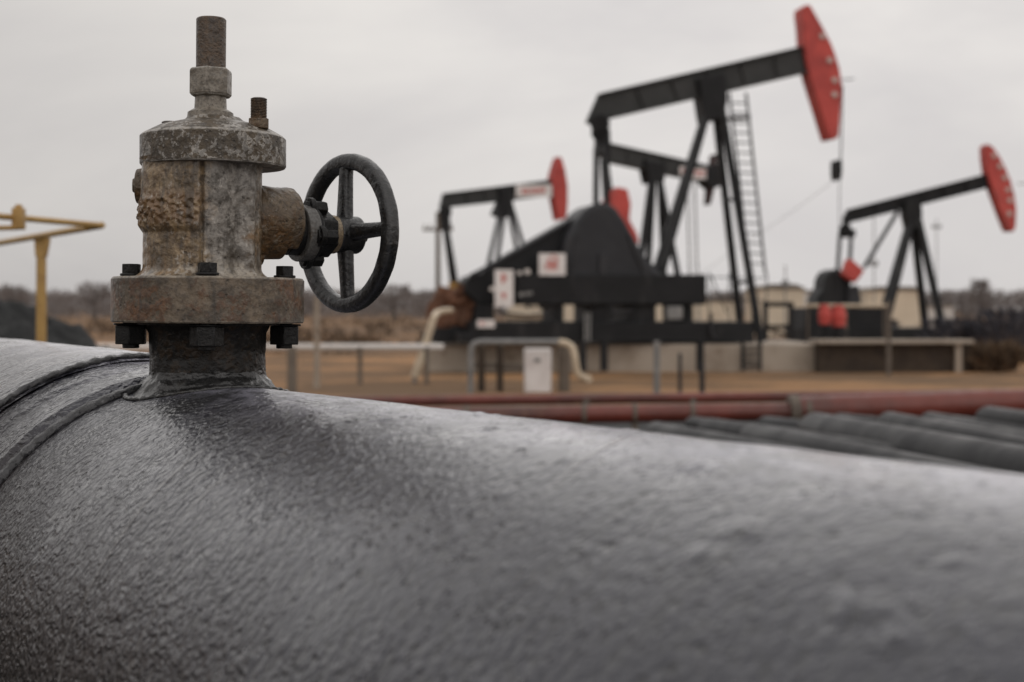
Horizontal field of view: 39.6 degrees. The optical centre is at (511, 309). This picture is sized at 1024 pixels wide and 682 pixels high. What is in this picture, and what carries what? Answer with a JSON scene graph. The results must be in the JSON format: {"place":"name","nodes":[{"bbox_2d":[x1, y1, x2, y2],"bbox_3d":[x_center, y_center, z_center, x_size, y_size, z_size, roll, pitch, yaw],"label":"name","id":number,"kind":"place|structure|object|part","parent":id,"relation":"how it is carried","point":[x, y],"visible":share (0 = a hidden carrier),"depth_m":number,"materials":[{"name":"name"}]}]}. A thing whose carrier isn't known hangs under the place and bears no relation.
{"place":"outdoors","nodes":[
{"label":"outdoors","id":0,"kind":"place"},
{"bbox_2d":[0,0,1023,309],"label":"sky","id":1,"kind":"structure","parent":0,"point":[443,96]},
{"bbox_2d":[46,310,1023,406],"bbox_3d":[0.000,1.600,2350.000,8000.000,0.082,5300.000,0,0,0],"label":"ground","id":2,"kind":"structure","parent":0,"point":[386,372],"depth_m":32.99,"materials":[{"name":"soil"}]},
{"bbox_2d":[0,282,32,304],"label":"bare tree","id":3,"kind":"object","parent":2,"relation":"on","point":[20,290],"visible":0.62,"depth_m":214.25,"materials":[{"name":"brown plant"}]},
{"bbox_2d":[0,204,105,341],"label":"yellow handrail","id":4,"kind":"object","parent":2,"relation":"on","point":[18,218],"visible":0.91,"depth_m":6.90,"materials":[{"name":"metal"}]},
{"bbox_2d":[0,300,108,347],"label":"stone heap","id":5,"kind":"object","parent":2,"relation":"on","point":[17,320],"visible":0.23,"depth_m":16.84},
{"bbox_2d":[73,280,110,320],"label":"bare tree","id":6,"kind":"object","parent":2,"relation":"on","point":[97,300],"visible":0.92,"depth_m":204.38,"materials":[{"name":"brown plant"}]},
{"bbox_2d":[97,344,443,383],"bbox_3d":[-5.304,1.207,30.497,7.677,0.986,0.599,0,0,-4],"label":"pale rail","id":7,"kind":"object","parent":2,"relation":"on","point":[426,348],"visible":0.33,"depth_m":30.59,"materials":[{"name":"grey metal"}]},
{"bbox_2d":[287,346,296,391],"bbox_3d":[-4.177,1.198,27.000,0.198,1.004,0.188,0,0,0],"label":"fence post","id":8,"kind":"object","parent":2,"relation":"on","point":[292,369],"visible":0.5,"depth_m":26.93,"materials":[{"name":"grey wood"}]},
{"bbox_2d":[314,297,319,387],"bbox_3d":[-3.983,0.721,29.000,0.121,1.958,0.115,0,0,0],"label":"fence post","id":9,"kind":"object","parent":2,"relation":"on","point":[316,349],"visible":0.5,"depth_m":28.95,"materials":[{"name":"metal"}]},
{"bbox_2d":[373,283,418,319],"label":"bare tree","id":10,"kind":"object","parent":2,"relation":"on","point":[404,290],"visible":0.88,"depth_m":209.42,"materials":[{"name":"brown plant"}]},
{"bbox_2d":[411,307,453,382],"bbox_3d":[-1.602,1.041,31.898,0.545,2.190,2.224,0,0,20],"label":"cream pipe","id":11,"kind":"object","parent":2,"relation":"on","point":[417,368],"visible":0.91,"depth_m":30.94,"materials":[{"name":"metal"}]},
{"bbox_2d":[423,212,452,291],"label":"utility pole","id":12,"kind":"object","parent":2,"relation":"on","point":[437,276],"visible":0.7,"depth_m":74.90,"materials":[{"name":"grey wood"}]},
{"bbox_2d":[478,345,484,391],"bbox_3d":[-0.599,1.186,27.800,0.147,0.990,0.140,0,0,0],"label":"timber post","id":13,"kind":"object","parent":2,"relation":"on","point":[481,368],"visible":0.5,"depth_m":27.74,"materials":[{"name":"wood"}]},
{"bbox_2d":[474,362,523,370],"bbox_3d":[-0.222,1.112,27.900,1.026,0.172,0.100,0,0,0],"label":"timber rail","id":14,"kind":"object","parent":13,"relation":"attached to","point":[506,366],"visible":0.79,"depth_m":27.85,"materials":[{"name":"grey wood"}]},
{"bbox_2d":[421,157,567,342],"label":"pumpjack","id":15,"kind":"object","parent":2,"relation":"on","point":[553,187],"visible":0.62,"depth_m":67.76,"materials":[{"name":"grey paint"}]},
{"bbox_2d":[497,345,502,391],"bbox_3d":[-0.235,1.186,27.800,0.136,0.990,0.130,0,0,0],"label":"timber post","id":16,"kind":"object","parent":2,"relation":"on","point":[499,368],"visible":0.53,"depth_m":27.74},
{"bbox_2d":[0,325,1023,681],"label":"steel pipeline","id":17,"kind":"object","parent":2,"relation":"on","point":[174,507],"visible":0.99,"depth_m":0.99,"materials":[{"name":"metal"}]},
{"bbox_2d":[110,16,398,350],"bbox_3d":[-0.345,-0.163,1.872,0.359,0.428,0.245,0,0,-34],"label":"gate valve","id":18,"kind":"object","parent":17,"relation":"on","point":[218,223],"visible":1,"depth_m":1.79,"materials":[{"name":"grey metal"}]},
{"bbox_2d":[0,286,1023,319],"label":"treeline","id":19,"kind":"object","parent":2,"relation":"on","point":[60,301],"visible":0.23,"depth_m":241.81,"materials":[{"name":"plant"}]},
{"bbox_2d":[468,339,591,392],"bbox_3d":[0.339,1.091,27.169,2.378,1.068,0.393,0,0,0],"label":"pipe","id":20,"kind":"object","parent":2,"relation":"on","point":[578,374],"visible":0.94,"depth_m":27.25,"materials":[{"name":"metal"}]},
{"bbox_2d":[524,348,550,391],"bbox_3d":[0.502,1.199,27.780,0.530,0.880,0.440,0,0,0],"label":"white cabinet","id":21,"kind":"object","parent":2,"relation":"on","point":[537,369],"visible":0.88,"depth_m":27.59,"materials":[{"name":"metal"}]},
{"bbox_3d":[0.502,1.199,27.595,0.470,0.800,0.020,0,0,0],"label":"door","id":22,"kind":"part","parent":21,"relation":"part of","materials":[{"name":"white metal"}]},
{"bbox_2d":[61,317,1023,353],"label":"dry brush","id":23,"kind":"object","parent":2,"relation":"on","point":[343,338],"visible":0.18,"depth_m":77.56,"materials":[{"name":"plant"}]},
{"bbox_2d":[558,346,569,391],"bbox_3d":[1.016,1.199,27.800,0.231,0.964,0.220,0,0,0],"label":"timber post","id":24,"kind":"object","parent":2,"relation":"on","point":[563,368],"visible":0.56,"depth_m":27.71,"materials":[{"name":"brown wood"}]},
{"bbox_2d":[429,340,813,371],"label":"concrete plinth","id":25,"kind":"structure","parent":2,"relation":"on","point":[786,356],"depth_m":36.60,"materials":[{"name":"grey concrete"}]},
{"bbox_2d":[426,282,473,342],"bbox_3d":[-1.490,0.071,36.910,1.440,1.570,1.350,0,0,0],"label":"rusty engine","id":26,"kind":"object","parent":25,"relation":"on","point":[458,302],"visible":0.69,"depth_m":36.41,"materials":[{"name":"metal"}]},
{"bbox_2d":[452,5,853,370],"bbox_3d":[3.982,-3.330,37.251,11.138,9.783,2.813,0,0,-13],"label":"pumpjack","id":27,"kind":"object","parent":25,"relation":"on","point":[590,263],"visible":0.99,"depth_m":36.67,"materials":[{"name":"grey paint"}]},
{"bbox_2d":[704,178,836,271],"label":"guy wire","id":28,"kind":"object","parent":27,"relation":"attached to","point":[780,219],"visible":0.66,"depth_m":44.00,"materials":[{"name":"metal"}]},
{"bbox_2d":[510,298,743,320],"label":"building","id":29,"kind":"structure","parent":2,"relation":"on","point":[718,312],"depth_m":105.00,"materials":[{"name":"beige"}]},
{"bbox_2d":[653,341,659,392],"bbox_3d":[2.543,1.125,25.000,0.121,1.149,0.115,0,0,0],"label":"fence post","id":30,"kind":"object","parent":2,"relation":"on","point":[656,369],"visible":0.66,"depth_m":24.95,"materials":[{"name":"metal"}]},
{"bbox_2d":[600,143,719,320],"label":"pumpjack","id":31,"kind":"object","parent":2,"relation":"on","point":[653,168],"visible":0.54,"depth_m":59.74,"materials":[{"name":"grey paint"}]},
{"bbox_2d":[576,421,756,430],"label":"gravel","id":32,"kind":"structure","parent":2,"relation":"on","point":[642,426],"depth_m":18.70,"materials":[{"name":"stone"}]},
{"bbox_3d":[2.574,1.265,8.400,3.240,0.770,2.550,0,0,0],"label":"pipe rack","id":33,"kind":"object","parent":32,"relation":"on","visible":0},
{"bbox_2d":[685,416,796,428],"bbox_3d":[2.271,0.901,9.312,0.150,0.294,5.712,0,0,-15],"label":"black pipe","id":34,"kind":"object","parent":33,"relation":"on","point":[693,421],"visible":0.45,"depth_m":11.83,"materials":[{"name":"plastic"}]},
{"bbox_2d":[645,421,843,454],"bbox_3d":[1.548,0.805,7.435,0.162,0.252,5.003,0,0,-13],"label":"black pipe","id":35,"kind":"object","parent":33,"relation":"on","point":[665,428],"visible":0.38,"depth_m":8.76,"materials":[{"name":"plastic"}]},
{"bbox_2d":[756,416,800,427],"bbox_3d":[2.702,0.897,9.237,0.175,0.285,5.046,0,0,-15],"label":"black pipe","id":36,"kind":"object","parent":33,"relation":"on","point":[780,421],"visible":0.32,"depth_m":11.24,"materials":[{"name":"metal"}]},
{"bbox_2d":[698,418,896,449],"bbox_3d":[2.041,0.819,7.880,0.188,0.314,5.346,0,0,-13],"label":"black pipe","id":37,"kind":"object","parent":33,"relation":"on","point":[724,426],"visible":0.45,"depth_m":9.71,"materials":[{"name":"metal"}]},
{"bbox_2d":[834,413,878,421],"bbox_3d":[3.403,0.925,10.157,0.175,0.269,4.410,0,0,-16],"label":"black pipe","id":38,"kind":"object","parent":33,"relation":"on","point":[869,418],"visible":0.14,"depth_m":11.79,"materials":[{"name":"metal"}]},
{"bbox_2d":[739,423,1023,474],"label":"black pipe","id":39,"kind":"object","parent":33,"relation":"on","point":[790,437],"visible":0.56,"depth_m":7.57,"materials":[{"name":"plastic"}]},
{"bbox_2d":[797,412,1023,473],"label":"black pipe","id":40,"kind":"object","parent":33,"relation":"on","point":[986,453],"visible":0.56,"depth_m":7.22,"materials":[{"name":"plastic"}]},
{"bbox_2d":[877,411,1023,444],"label":"black pipe","id":41,"kind":"object","parent":33,"relation":"on","point":[901,419],"visible":0.41,"depth_m":8.96,"materials":[{"name":"plastic"}]},
{"bbox_2d":[921,412,1023,429],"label":"black pipe","id":42,"kind":"object","parent":33,"relation":"on","point":[931,415],"visible":0.27,"depth_m":10.68,"materials":[{"name":"metal"}]},
{"bbox_2d":[934,417,1023,435],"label":"black pipe","id":43,"kind":"object","parent":33,"relation":"on","point":[1002,429],"visible":0.12,"depth_m":9.55,"materials":[{"name":"metal"}]},
{"bbox_2d":[975,406,1023,424],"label":"black pipe","id":44,"kind":"object","parent":33,"relation":"on","point":[1009,415],"visible":0.39,"depth_m":10.40,"materials":[{"name":"metal"}]},
{"bbox_2d":[339,389,1001,424],"bbox_3d":[2.467,1.301,16.843,12.996,0.697,0.651,0,0,-4],"label":"red pipeline","id":45,"kind":"object","parent":2,"relation":"on","point":[554,399],"visible":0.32,"depth_m":16.95,"materials":[{"name":"paint"}]},
{"bbox_2d":[678,353,681,392],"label":"fence post","id":46,"kind":"object","parent":2,"relation":"on","point":[679,372],"visible":0.66,"depth_m":25.47,"materials":[{"name":"metal"}]},
{"bbox_2d":[699,363,704,392],"bbox_3d":[3.473,1.337,26.000,0.110,0.725,0.105,0,0,0],"label":"fence post","id":47,"kind":"object","parent":2,"relation":"on","point":[701,377],"visible":0.66,"depth_m":25.96,"materials":[{"name":"metal"}]},
{"bbox_2d":[432,389,1023,429],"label":"red pipeline","id":48,"kind":"object","parent":2,"relation":"on","point":[963,403],"visible":0.63,"depth_m":14.95,"materials":[{"name":"paint"}]},
{"bbox_2d":[744,284,806,335],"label":"house","id":49,"kind":"structure","parent":2,"relation":"on","point":[794,294],"depth_m":85.00,"materials":[{"name":"beige"}]},
{"bbox_2d":[762,302,793,340],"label":"tube gate","id":50,"kind":"structure","parent":2,"relation":"on","point":[789,326],"depth_m":42.93,"materials":[{"name":"grey metal"}]},
{"bbox_2d":[781,265,788,333],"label":"utility pole","id":51,"kind":"object","parent":2,"relation":"on","point":[786,283],"visible":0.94,"depth_m":84.46,"materials":[{"name":"metal"}]},
{"bbox_2d":[804,290,812,307],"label":"shed","id":52,"kind":"structure","parent":2,"relation":"on","point":[807,293],"depth_m":92.00,"materials":[{"name":"beige"}]},
{"bbox_2d":[818,304,850,338],"bbox_3d":[8.779,0.756,38.763,0.991,1.801,0.406,0,0,-24],"label":"wellhead","id":53,"kind":"object","parent":2,"relation":"on","point":[836,316],"visible":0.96,"depth_m":38.65,"materials":[{"name":"red paint"}]},
{"bbox_2d":[805,304,885,341],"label":"yellow rail","id":54,"kind":"object","parent":2,"relation":"on","point":[851,305],"visible":0.58,"depth_m":45.97,"materials":[{"name":"metal"}]},
{"bbox_2d":[870,217,877,307],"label":"utility pole","id":55,"kind":"object","parent":2,"relation":"on","point":[873,263],"visible":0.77,"depth_m":89.98,"materials":[{"name":"metal"}]},
{"bbox_2d":[886,301,890,374],"bbox_3d":[9.137,0.745,34.500,0.121,1.910,0.115,0,0,0],"label":"fence post","id":56,"kind":"object","parent":2,"relation":"on","point":[888,337],"visible":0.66,"depth_m":34.46,"materials":[{"name":"metal"}]},
{"bbox_2d":[810,339,973,372],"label":"retaining wall","id":57,"kind":"structure","parent":2,"relation":"on","point":[869,355],"depth_m":35.95,"materials":[{"name":"concrete"}]},
{"bbox_2d":[859,286,925,326],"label":"house","id":58,"kind":"structure","parent":2,"relation":"on","point":[906,313],"depth_m":95.00,"materials":[{"name":"beige"}]},
{"bbox_2d":[891,318,900,326],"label":"shrub","id":59,"kind":"object","parent":2,"relation":"on","point":[894,323],"visible":0.15,"depth_m":79.63,"materials":[{"name":"grey plant"}]},
{"bbox_2d":[786,144,1015,342],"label":"pumpjack","id":60,"kind":"object","parent":2,"relation":"on","point":[993,180],"visible":0.88,"depth_m":57.56,"materials":[{"name":"grey paint"}]},
{"bbox_2d":[932,218,940,280],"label":"utility pole","id":61,"kind":"object","parent":2,"relation":"on","point":[936,227],"visible":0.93,"depth_m":109.97,"materials":[{"name":"metal"}]},
{"bbox_2d":[915,314,975,338],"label":"shrub","id":62,"kind":"object","parent":2,"relation":"on","point":[939,324],"visible":0.31,"depth_m":49.86,"materials":[{"name":"black plant"}]},
{"bbox_2d":[944,318,987,345],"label":"shrub","id":63,"kind":"object","parent":2,"relation":"on","point":[960,331],"visible":0.45,"depth_m":45.75,"materials":[{"name":"black plant"}]},
{"bbox_2d":[967,277,991,316],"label":"bare tree","id":64,"kind":"object","parent":2,"relation":"on","point":[983,286],"visible":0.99,"depth_m":219.48,"materials":[{"name":"brown plant"}]},
{"bbox_2d":[970,355,996,371],"bbox_3d":[12.070,1.429,36.525,1.058,0.718,0.913,0,0,0],"label":"shrub","id":65,"kind":"object","parent":2,"relation":"on","point":[982,370],"visible":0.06,"depth_m":36.20,"materials":[{"name":"brown plant"}]},
{"bbox_2d":[966,336,1023,371],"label":"shrub","id":66,"kind":"object","parent":2,"relation":"on","point":[989,352],"visible":0.94,"depth_m":35.68,"materials":[{"name":"brown plant"}]},
{"bbox_2d":[967,305,1023,352],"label":"shrub","id":67,"kind":"object","parent":2,"relation":"on","point":[989,326],"visible":0.78,"depth_m":43.80,"materials":[{"name":"black plant"}]},
{"bbox_2d":[927,304,955,326],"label":"shed","id":68,"kind":"structure","parent":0,"point":[948,309],"depth_m":100.00,"materials":[{"name":"beige"}]}
]}

